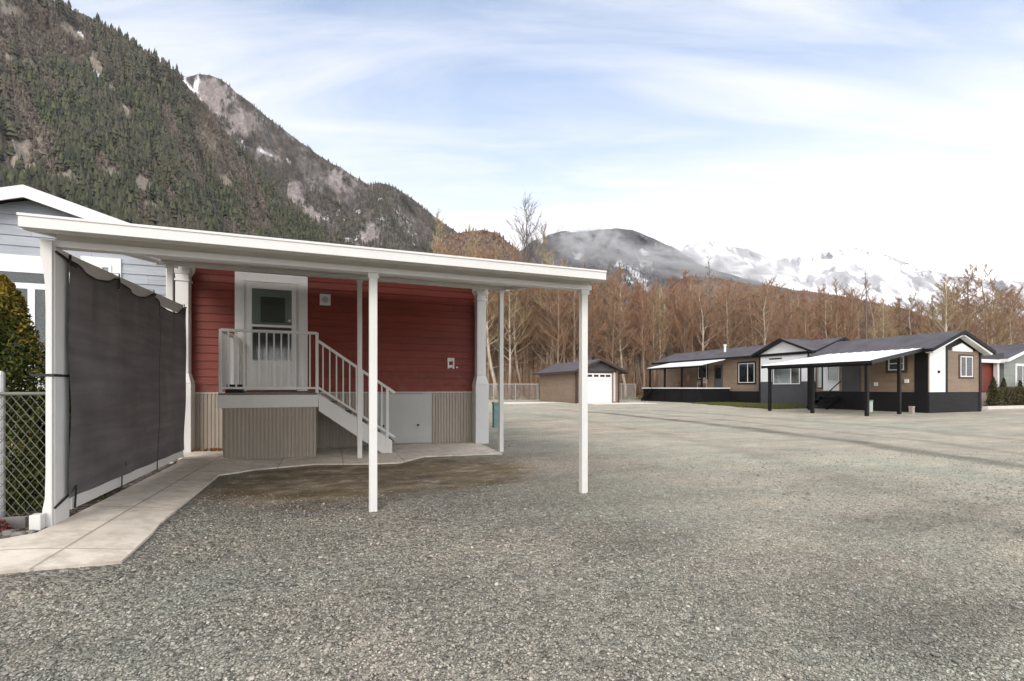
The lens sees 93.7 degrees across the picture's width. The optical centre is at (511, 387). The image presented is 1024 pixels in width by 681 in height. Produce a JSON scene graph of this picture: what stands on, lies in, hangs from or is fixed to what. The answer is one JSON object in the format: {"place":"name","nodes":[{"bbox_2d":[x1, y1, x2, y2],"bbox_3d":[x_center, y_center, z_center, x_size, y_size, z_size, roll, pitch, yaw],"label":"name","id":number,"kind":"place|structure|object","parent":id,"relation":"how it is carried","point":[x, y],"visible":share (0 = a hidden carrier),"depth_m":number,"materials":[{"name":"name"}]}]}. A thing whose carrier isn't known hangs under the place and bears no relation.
{"place":"outdoors","nodes":[
{"label":"outdoors","id":0,"kind":"place"},
{"bbox_2d":[0,0,337,238],"bbox_3d":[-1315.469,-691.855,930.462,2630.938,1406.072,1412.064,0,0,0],"label":"mountain","id":1,"kind":"structure","parent":0,"point":[22,147],"depth_m":978.98,"materials":[{"name":"stone"}]},
{"bbox_2d":[0,0,345,244],"bbox_3d":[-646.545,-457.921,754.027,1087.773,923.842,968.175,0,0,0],"label":"alder forest","id":2,"kind":"object","parent":1,"relation":"on","point":[15,99],"visible":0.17,"depth_m":959.73,"materials":[{"name":"plant"}]},
{"bbox_2d":[0,0,361,245],"bbox_3d":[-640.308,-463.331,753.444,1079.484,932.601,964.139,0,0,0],"label":"conifer forest","id":3,"kind":"object","parent":1,"relation":"on","point":[130,138],"visible":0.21,"depth_m":877.73,"materials":[{"name":"plant"}]},
{"bbox_2d":[225,336,243,392],"bbox_3d":[-4.732,-0.396,8.197,0.260,0.972,0.200,0,0,-21],"label":"broom","id":4,"kind":"object","parent":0,"point":[234,390],"visible":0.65,"depth_m":8.17,"materials":[{"name":"black plastic"}]},
{"bbox_2d":[0,442,501,573],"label":"concrete path","id":5,"kind":"structure","parent":0,"point":[121,527],"depth_m":4.41,"materials":[{"name":"concrete"}]},
{"bbox_2d":[217,328,394,458],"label":"porch steps","id":6,"kind":"structure","parent":5,"relation":"on","point":[261,425],"depth_m":8.06,"materials":[{"name":"wood"}]},
{"bbox_2d":[183,74,455,252],"bbox_3d":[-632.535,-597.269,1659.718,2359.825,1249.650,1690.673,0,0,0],"label":"mountain","id":7,"kind":"structure","parent":0,"point":[210,91],"depth_m":1776.11,"materials":[{"name":"stone"}]},
{"bbox_2d":[196,74,453,252],"bbox_3d":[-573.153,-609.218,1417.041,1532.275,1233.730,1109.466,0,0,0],"label":"conifer forest","id":8,"kind":"object","parent":7,"relation":"on","point":[363,219],"visible":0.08,"depth_m":1740.89,"materials":[{"name":"plant"}]},
{"bbox_2d":[0,389,1023,680],"bbox_3d":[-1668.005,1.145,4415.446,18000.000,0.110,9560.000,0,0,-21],"label":"gravel ground","id":9,"kind":"structure","parent":0,"point":[540,433],"depth_m":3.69,"materials":[{"name":"gravel"}]},
{"bbox_2d":[0,185,174,452],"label":"grey house","id":10,"kind":"structure","parent":9,"relation":"on","point":[21,266],"depth_m":8.51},
{"bbox_2d":[0,268,45,378],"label":"window","id":11,"kind":"structure","parent":10,"relation":"in","point":[31,283],"depth_m":8.50,"materials":[{"name":"white glass"}]},
{"bbox_2d":[0,459,177,538],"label":"soil bed","id":12,"kind":"object","parent":9,"relation":"on","point":[73,511],"visible":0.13,"depth_m":4.39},
{"bbox_2d":[0,515,29,527],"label":"stone edging","id":13,"kind":"object","parent":12,"relation":"on","point":[19,522],"visible":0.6,"depth_m":3.68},
{"bbox_2d":[0,371,45,517],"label":"chain link fence","id":14,"kind":"object","parent":12,"relation":"on","point":[3,434],"visible":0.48,"depth_m":3.78,"materials":[{"name":"grey metal"}]},
{"bbox_2d":[0,274,70,513],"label":"cedar shrub","id":15,"kind":"object","parent":12,"relation":"on","point":[15,321],"visible":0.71,"depth_m":4.32,"materials":[{"name":"green plant"}]},
{"bbox_2d":[7,374,126,503],"bbox_3d":[-4.432,0.364,4.742,0.903,1.563,0.930,0,0,-21],"label":"cedar shrub","id":16,"kind":"object","parent":12,"relation":"on","point":[43,441],"visible":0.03,"depth_m":4.54,"materials":[{"name":"green plant"}]},
{"bbox_2d":[16,212,606,529],"bbox_3d":[-2.194,-0.419,6.756,5.623,3.398,5.328,0,0,-21],"label":"carport","id":17,"kind":"object","parent":9,"relation":"on","point":[170,249],"visible":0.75,"depth_m":4.28,"materials":[{"name":"white paint"}]},
{"bbox_2d":[30,251,186,509],"bbox_3d":[-4.381,-0.071,5.672,0.190,2.482,4.243,0,0,-22],"label":"privacy screen","id":18,"kind":"object","parent":17,"relation":"attached to","point":[127,354],"visible":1,"depth_m":4.91,"materials":[{"name":"fabric"}]},
{"bbox_2d":[174,267,488,453],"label":"red house","id":19,"kind":"structure","parent":9,"relation":"on","point":[431,356],"depth_m":9.51,"materials":[{"name":"wood"}]},
{"bbox_2d":[247,283,296,389],"bbox_3d":[-4.503,-0.938,9.010,0.840,1.975,0.070,0,0,-21],"label":"door","id":20,"kind":"structure","parent":19,"relation":"in","point":[269,307],"depth_m":9.02,"materials":[{"name":"white plastic"}]},
{"bbox_2d":[429,207,449,254],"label":"bare tree","id":21,"kind":"object","parent":9,"relation":"on","point":[441,228],"visible":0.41,"depth_m":78.37,"materials":[{"name":"brown plant"}]},
{"bbox_2d":[492,402,498,427],"bbox_3d":[-0.484,0.830,14.355,0.196,0.800,0.196,0,0,-21],"label":"utility pedestal","id":22,"kind":"object","parent":9,"relation":"on","point":[495,414],"visible":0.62,"depth_m":14.28,"materials":[{"name":"teal plastic"}]},
{"bbox_2d":[476,242,520,396],"bbox_3d":[-2.414,-6.606,49.249,7.761,15.977,6.394,0,0,10],"label":"bare tree","id":23,"kind":"object","parent":9,"relation":"on","point":[489,354],"visible":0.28,"depth_m":49.05,"materials":[{"name":"brown plant"}]},
{"bbox_2d":[486,291,528,373],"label":"bare tree","id":24,"kind":"object","parent":9,"relation":"on","point":[495,356],"visible":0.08,"depth_m":54.67,"materials":[{"name":"brown plant"}]},
{"bbox_2d":[486,289,532,396],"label":"bare tree","id":25,"kind":"object","parent":9,"relation":"on","point":[509,339],"visible":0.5,"depth_m":50.05,"materials":[{"name":"brown plant"}]},
{"bbox_2d":[486,291,539,387],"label":"bare tree","id":26,"kind":"object","parent":9,"relation":"on","point":[488,374],"visible":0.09,"depth_m":51.51,"materials":[{"name":"brown plant"}]},
{"bbox_2d":[489,383,538,400],"bbox_3d":[-1.698,0.410,43.828,8.396,1.580,0.080,0,0,15],"label":"chain link fence","id":27,"kind":"object","parent":9,"relation":"on","point":[515,388],"visible":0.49,"depth_m":43.27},
{"bbox_2d":[494,289,541,392],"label":"bare tree","id":28,"kind":"object","parent":9,"relation":"on","point":[514,327],"visible":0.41,"depth_m":51.93,"materials":[{"name":"brown plant"}]},
{"bbox_2d":[496,242,541,389],"bbox_3d":[-0.448,-7.543,54.133,9.289,17.880,7.273,0,0,-2],"label":"bare tree","id":29,"kind":"object","parent":9,"relation":"on","point":[524,301],"visible":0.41,"depth_m":53.75,"materials":[{"name":"brown plant"}]},
{"bbox_2d":[497,288,545,386],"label":"bare tree","id":30,"kind":"object","parent":9,"relation":"on","point":[524,349],"visible":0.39,"depth_m":53.97,"materials":[{"name":"brown plant"}]},
{"bbox_2d":[480,193,564,389],"bbox_3d":[0.967,-12.245,63.655,8.836,27.231,12.558,0,0,-45],"label":"bare tree","id":31,"kind":"object","parent":9,"relation":"on","point":[526,249],"visible":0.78,"depth_m":62.36,"materials":[{"name":"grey plant"}]},
{"bbox_2d":[518,288,567,370],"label":"bare tree","id":32,"kind":"object","parent":9,"relation":"on","point":[536,307],"visible":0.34,"depth_m":55.95,"materials":[{"name":"brown plant"}]},
{"bbox_2d":[511,288,578,367],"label":"bare tree","id":33,"kind":"object","parent":9,"relation":"on","point":[542,337],"visible":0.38,"depth_m":52.61,"materials":[{"name":"brown plant"}]},
{"bbox_2d":[534,223,555,368],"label":"bare tree","id":34,"kind":"object","parent":9,"relation":"on","point":[544,259],"visible":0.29,"depth_m":71.86,"materials":[{"name":"brown plant"}]},
{"bbox_2d":[523,252,575,360],"bbox_3d":[4.996,-7.112,54.723,7.885,17.005,6.801,0,0,39],"label":"bare tree","id":35,"kind":"object","parent":9,"relation":"on","point":[553,257],"visible":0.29,"depth_m":53.81,"materials":[{"name":"brown plant"}]},
{"bbox_2d":[543,289,565,364],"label":"bare tree","id":36,"kind":"object","parent":9,"relation":"on","point":[552,339],"visible":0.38,"depth_m":51.56,"materials":[{"name":"brown plant"}]},
{"bbox_2d":[548,290,573,362],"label":"bare tree","id":37,"kind":"object","parent":9,"relation":"on","point":[555,329],"visible":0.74,"depth_m":49.80,"materials":[{"name":"brown plant"}]},
{"bbox_2d":[535,263,595,367],"bbox_3d":[4.363,-5.771,49.883,5.949,14.276,7.599,0,0,-39],"label":"bare tree","id":38,"kind":"object","parent":9,"relation":"on","point":[557,345],"visible":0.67,"depth_m":49.10,"materials":[{"name":"brown plant"}]},
{"bbox_2d":[541,260,606,361],"bbox_3d":[6.575,-6.041,51.142,6.761,14.828,5.570,0,0,-39],"label":"bare tree","id":39,"kind":"object","parent":9,"relation":"on","point":[574,318],"visible":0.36,"depth_m":50.81,"materials":[{"name":"brown plant"}]},
{"bbox_2d":[486,348,664,397],"bbox_3d":[29.777,-1.550,59.969,87.466,5.500,24.567,0,0,-1],"label":"thicket","id":40,"kind":"object","parent":9,"relation":"on","point":[628,380],"visible":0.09,"depth_m":51.72,"materials":[{"name":"plant"}]},
{"bbox_2d":[533,359,628,402],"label":"garage","id":41,"kind":"structure","parent":9,"relation":"on","point":[559,382],"depth_m":36.99,"materials":[{"name":"beige"}]},
{"bbox_2d":[588,373,611,402],"bbox_3d":[6.597,0.056,36.566,2.300,2.248,0.042,0,0,-21],"label":"garage door","id":42,"kind":"structure","parent":41,"relation":"in","point":[599,384],"depth_m":36.59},
{"bbox_2d":[549,291,617,361],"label":"bare tree","id":43,"kind":"object","parent":9,"relation":"on","point":[569,335],"visible":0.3,"depth_m":50.22,"materials":[{"name":"brown plant"}]},
{"bbox_2d":[573,282,609,359],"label":"bare tree","id":44,"kind":"object","parent":9,"relation":"on","point":[590,322],"visible":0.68,"depth_m":48.87,"materials":[{"name":"brown plant"}]},
{"bbox_2d":[588,286,604,358],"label":"bare tree","id":45,"kind":"object","parent":9,"relation":"on","point":[599,307],"visible":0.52,"depth_m":51.94,"materials":[{"name":"brown plant"}]},
{"bbox_2d":[572,299,646,367],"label":"bare tree","id":46,"kind":"object","parent":9,"relation":"on","point":[606,339],"visible":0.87,"depth_m":49.29,"materials":[{"name":"brown plant"}]},
{"bbox_2d":[594,275,640,362],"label":"bare tree","id":47,"kind":"object","parent":9,"relation":"on","point":[612,337],"visible":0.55,"depth_m":51.05,"materials":[{"name":"brown plant"}]},
{"bbox_2d":[605,263,631,394],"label":"bare tree","id":48,"kind":"object","parent":9,"relation":"on","point":[623,292],"visible":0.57,"depth_m":53.66,"materials":[{"name":"brown plant"}]},
{"bbox_2d":[601,276,640,396],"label":"bare tree","id":49,"kind":"object","parent":9,"relation":"on","point":[621,317],"visible":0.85,"depth_m":49.91,"materials":[{"name":"brown plant"}]},
{"bbox_2d":[624,282,649,395],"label":"bare tree","id":50,"kind":"object","parent":9,"relation":"on","point":[638,296],"visible":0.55,"depth_m":51.09,"materials":[{"name":"brown plant"}]},
{"bbox_2d":[625,295,652,387],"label":"bare tree","id":51,"kind":"object","parent":9,"relation":"on","point":[643,319],"visible":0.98,"depth_m":49.07,"materials":[{"name":"brown plant"}]},
{"bbox_2d":[631,282,655,369],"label":"bare tree","id":52,"kind":"object","parent":9,"relation":"on","point":[642,291],"visible":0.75,"depth_m":49.95,"materials":[{"name":"brown plant"}]},
{"bbox_2d":[625,280,685,387],"bbox_3d":[15.444,-5.138,50.239,7.471,12.988,5.849,0,0,40],"label":"bare tree","id":53,"kind":"object","parent":9,"relation":"on","point":[653,319],"visible":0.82,"depth_m":50.40,"materials":[{"name":"brown plant"}]},
{"bbox_2d":[645,285,692,359],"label":"bare tree","id":54,"kind":"object","parent":9,"relation":"on","point":[659,312],"visible":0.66,"depth_m":55.10,"materials":[{"name":"brown plant"}]},
{"bbox_2d":[655,274,686,354],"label":"bare tree","id":55,"kind":"object","parent":9,"relation":"on","point":[670,310],"visible":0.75,"depth_m":55.06,"materials":[{"name":"brown plant"}]},
{"bbox_2d":[663,269,703,352],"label":"bare tree","id":56,"kind":"object","parent":9,"relation":"on","point":[688,320],"visible":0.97,"depth_m":53.34,"materials":[{"name":"brown plant"}]},
{"bbox_2d":[638,359,729,402],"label":"porch deck","id":57,"kind":"structure","parent":9,"relation":"on","point":[688,395],"depth_m":38.38,"materials":[{"name":"grey paint"}]},
{"bbox_2d":[677,283,730,351],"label":"bare tree","id":58,"kind":"object","parent":9,"relation":"on","point":[695,327],"visible":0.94,"depth_m":53.03,"materials":[{"name":"brown plant"}]},
{"bbox_2d":[672,292,740,352],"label":"bare tree","id":59,"kind":"object","parent":9,"relation":"on","point":[709,346],"visible":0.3,"depth_m":55.48,"materials":[{"name":"brown plant"}]},
{"bbox_2d":[687,288,760,349],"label":"bare tree","id":60,"kind":"object","parent":9,"relation":"on","point":[739,318],"visible":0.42,"depth_m":53.88,"materials":[{"name":"brown plant"}]},
{"bbox_2d":[712,283,751,347],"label":"bare tree","id":61,"kind":"object","parent":9,"relation":"on","point":[734,315],"visible":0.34,"depth_m":55.28,"materials":[{"name":"brown plant"}]},
{"bbox_2d":[707,290,760,349],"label":"bare tree","id":62,"kind":"object","parent":9,"relation":"on","point":[726,331],"visible":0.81,"depth_m":52.70,"materials":[{"name":"brown plant"}]},
{"bbox_2d":[651,337,849,404],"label":"two tone house","id":63,"kind":"structure","parent":9,"relation":"on","point":[740,373],"depth_m":35.24,"materials":[{"name":"beige"}]},
{"bbox_2d":[714,365,722,387],"bbox_3d":[16.488,-0.775,38.354,0.050,2.050,0.900,0,0,-21],"label":"door","id":64,"kind":"structure","parent":63,"relation":"in","point":[718,369],"depth_m":38.31,"materials":[{"name":"grey metal"}]},
{"bbox_2d":[738,363,753,382],"bbox_3d":[17.467,-1.075,35.756,0.050,1.450,1.450,0,0,-21],"label":"window","id":65,"kind":"structure","parent":63,"relation":"in","point":[746,370],"depth_m":35.75,"materials":[{"name":"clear glass"}]},
{"bbox_2d":[773,368,799,383],"bbox_3d":[18.418,-0.785,32.232,0.050,1.130,2.000,0,0,-21],"label":"window","id":66,"kind":"structure","parent":63,"relation":"in","point":[780,376],"depth_m":32.23,"materials":[{"name":"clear glass"}]},
{"bbox_2d":[738,291,778,347],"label":"bare tree","id":67,"kind":"object","parent":9,"relation":"on","point":[750,316],"visible":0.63,"depth_m":53.17,"materials":[{"name":"brown plant"}]},
{"bbox_2d":[748,291,768,345],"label":"bare tree","id":68,"kind":"object","parent":9,"relation":"on","point":[755,330],"visible":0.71,"depth_m":52.83,"materials":[{"name":"brown plant"}]},
{"bbox_2d":[740,280,785,346],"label":"bare tree","id":69,"kind":"object","parent":9,"relation":"on","point":[758,334],"visible":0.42,"depth_m":54.14,"materials":[{"name":"brown plant"}]},
{"bbox_2d":[731,275,798,344],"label":"bare tree","id":70,"kind":"object","parent":9,"relation":"on","point":[766,329],"visible":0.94,"depth_m":52.01,"materials":[{"name":"brown plant"}]},
{"bbox_2d":[737,280,807,342],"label":"bare tree","id":71,"kind":"object","parent":9,"relation":"on","point":[780,296],"visible":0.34,"depth_m":60.12,"materials":[{"name":"brown plant"}]},
{"bbox_2d":[769,293,807,341],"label":"bare tree","id":72,"kind":"object","parent":9,"relation":"on","point":[787,335],"visible":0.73,"depth_m":55.96,"materials":[{"name":"brown plant"}]},
{"bbox_2d":[790,288,820,339],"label":"bare tree","id":73,"kind":"object","parent":9,"relation":"on","point":[805,321],"visible":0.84,"depth_m":55.58,"materials":[{"name":"brown plant"}]},
{"bbox_2d":[792,296,846,339],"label":"bare tree","id":74,"kind":"object","parent":9,"relation":"on","point":[825,306],"visible":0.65,"depth_m":56.62,"materials":[{"name":"brown plant"}]},
{"bbox_2d":[803,286,835,339],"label":"bare tree","id":75,"kind":"object","parent":9,"relation":"on","point":[820,297],"visible":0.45,"depth_m":60.80,"materials":[{"name":"brown plant"}]},
{"bbox_2d":[806,381,841,409],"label":"entry steps","id":76,"kind":"structure","parent":9,"relation":"on","point":[830,405],"depth_m":26.16,"materials":[{"name":"black metal"}]},
{"bbox_2d":[814,278,850,338],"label":"bare tree","id":77,"kind":"object","parent":9,"relation":"on","point":[836,306],"visible":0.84,"depth_m":56.40,"materials":[{"name":"brown plant"}]},
{"bbox_2d":[761,348,923,415],"bbox_3d":[16.107,-0.302,23.028,5.090,3.105,5.380,0,0,-21],"label":"carport","id":78,"kind":"object","parent":9,"relation":"on","point":[865,359],"visible":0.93,"depth_m":22.09,"materials":[{"name":"white metal"}]},
{"bbox_2d":[831,289,861,339],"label":"bare tree","id":79,"kind":"object","parent":9,"relation":"on","point":[844,313],"visible":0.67,"depth_m":56.87,"materials":[{"name":"brown plant"}]},
{"bbox_2d":[837,279,890,338],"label":"bare tree","id":80,"kind":"object","parent":9,"relation":"on","point":[861,303],"visible":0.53,"depth_m":63.16,"materials":[{"name":"brown plant"}]},
{"bbox_2d":[857,268,874,338],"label":"bare tree","id":81,"kind":"object","parent":9,"relation":"on","point":[865,319],"visible":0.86,"depth_m":57.97,"materials":[{"name":"brown plant"}]},
{"bbox_2d":[832,283,900,339],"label":"bare tree","id":82,"kind":"object","parent":9,"relation":"on","point":[851,305],"visible":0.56,"depth_m":58.98,"materials":[{"name":"brown plant"}]},
{"bbox_2d":[859,292,901,338],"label":"bare tree","id":83,"kind":"object","parent":9,"relation":"on","point":[875,315],"visible":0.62,"depth_m":62.16,"materials":[{"name":"brown plant"}]},
{"bbox_2d":[858,298,906,337],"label":"bare tree","id":84,"kind":"object","parent":9,"relation":"on","point":[883,323],"visible":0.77,"depth_m":59.01,"materials":[{"name":"brown plant"}]},
{"bbox_2d":[892,290,929,336],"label":"bare tree","id":85,"kind":"object","parent":9,"relation":"on","point":[910,332],"visible":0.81,"depth_m":68.85,"materials":[{"name":"brown plant"}]},
{"bbox_2d":[907,283,980,332],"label":"bare tree","id":86,"kind":"object","parent":9,"relation":"on","point":[953,294],"visible":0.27,"depth_m":64.77,"materials":[{"name":"brown plant"}]},
{"bbox_2d":[913,274,978,334],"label":"bare tree","id":87,"kind":"object","parent":9,"relation":"on","point":[946,288],"visible":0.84,"depth_m":51.81,"materials":[{"name":"brown plant"}]},
{"bbox_2d":[922,262,1013,341],"bbox_3d":[57.188,-7.374,59.149,7.864,17.535,10.044,0,0,-12],"label":"bare tree","id":88,"kind":"object","parent":9,"relation":"on","point":[967,298],"visible":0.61,"depth_m":59.78,"materials":[{"name":"brown plant"}]},
{"bbox_2d":[947,262,1023,345],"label":"bare tree","id":89,"kind":"object","parent":9,"relation":"on","point":[986,319],"visible":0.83,"depth_m":57.79,"materials":[{"name":"brown plant"}]},
{"bbox_2d":[984,376,1003,405],"bbox_3d":[27.441,0.306,27.398,0.866,1.888,0.824,0,0,-21],"label":"cedar shrub","id":90,"kind":"object","parent":9,"relation":"on","point":[993,393],"visible":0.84,"depth_m":27.30,"materials":[{"name":"green plant"}]},
{"bbox_2d":[971,284,1023,345],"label":"bare tree","id":91,"kind":"object","parent":9,"relation":"on","point":[995,306],"visible":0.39,"depth_m":66.90,"materials":[{"name":"brown plant"}]},
{"bbox_2d":[975,284,1023,343],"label":"bare tree","id":92,"kind":"object","parent":9,"relation":"on","point":[1011,286],"visible":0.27,"depth_m":70.46,"materials":[{"name":"brown plant"}]},
{"bbox_2d":[980,286,1023,344],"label":"bare tree","id":93,"kind":"object","parent":9,"relation":"on","point":[1015,320],"visible":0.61,"depth_m":69.59,"materials":[{"name":"brown plant"}]},
{"bbox_2d":[982,344,1023,405],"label":"sage house","id":94,"kind":"structure","parent":9,"relation":"on","point":[1006,362],"depth_m":29.79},
{"bbox_2d":[987,386,1023,405],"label":"clipped hedge","id":95,"kind":"object","parent":9,"relation":"on","point":[1010,391],"visible":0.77,"depth_m":28.45,"materials":[{"name":"green plant"}]},
{"bbox_2d":[435,230,632,358],"bbox_3d":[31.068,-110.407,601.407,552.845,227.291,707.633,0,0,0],"label":"hill","id":96,"kind":"structure","parent":0,"point":[479,235],"depth_m":666.27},
{"bbox_2d":[433,227,657,384],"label":"alder forest","id":97,"kind":"object","parent":96,"relation":"on","point":[486,248],"visible":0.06,"depth_m":656.63,"materials":[{"name":"plant"}]},
{"bbox_2d":[64,0,1023,281],"label":"sky","id":98,"kind":"structure","parent":0,"point":[773,129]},
{"bbox_2d":[489,395,641,399],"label":"dry grass","id":99,"kind":"structure","parent":0,"point":[639,397],"depth_m":47.50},
{"bbox_2d":[504,402,656,404],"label":"concrete driveway","id":100,"kind":"structure","parent":0,"point":[577,403],"depth_m":35.49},
{"bbox_2d":[523,228,788,304],"bbox_3d":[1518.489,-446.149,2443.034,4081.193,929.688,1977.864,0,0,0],"label":"distant mountain","id":101,"kind":"structure","parent":0,"point":[629,246],"depth_m":2638.77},
{"bbox_2d":[563,230,759,303],"bbox_3d":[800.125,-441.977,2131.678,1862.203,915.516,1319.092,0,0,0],"label":"conifer forest","id":102,"kind":"object","parent":101,"relation":"on","point":[607,270],"visible":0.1,"depth_m":2519.43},
{"bbox_2d":[691,402,817,408],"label":"lawn grass","id":103,"kind":"structure","parent":0,"point":[764,405],"depth_m":29.91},
{"bbox_2d":[623,276,940,368],"bbox_3d":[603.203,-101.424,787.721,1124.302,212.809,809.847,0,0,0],"label":"ridge","id":104,"kind":"structure","parent":0,"point":[697,279],"depth_m":882.50,"materials":[{"name":"plant"}]},
{"bbox_2d":[625,274,982,372],"bbox_3d":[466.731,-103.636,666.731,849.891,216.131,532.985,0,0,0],"label":"alder forest","id":105,"kind":"object","parent":104,"relation":"on","point":[808,294],"visible":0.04,"depth_m":877.15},
{"bbox_2d":[675,241,1023,343],"bbox_3d":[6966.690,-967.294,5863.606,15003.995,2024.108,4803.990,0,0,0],"label":"snowy mountain","id":106,"kind":"structure","parent":0,"point":[888,277],"depth_m":6285.98,"materials":[{"name":"snow"}]},
{"bbox_2d":[807,330,995,412],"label":"tan house","id":107,"kind":"structure","parent":0,"point":[942,372],"depth_m":23.62,"materials":[{"name":"wood"}]},
{"bbox_2d":[823,367,838,390],"bbox_3d":[17.847,-0.585,26.839,0.040,1.530,0.900,0,0,-21],"label":"door","id":108,"kind":"structure","parent":107,"relation":"in","point":[827,385],"depth_m":26.96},
{"bbox_2d":[960,356,972,376],"bbox_3d":[22.250,-1.020,23.506,1.000,1.000,0.050,0,0,-21],"label":"window","id":109,"kind":"structure","parent":107,"relation":"in","point":[966,362],"depth_m":23.48,"materials":[{"name":"white glass"}]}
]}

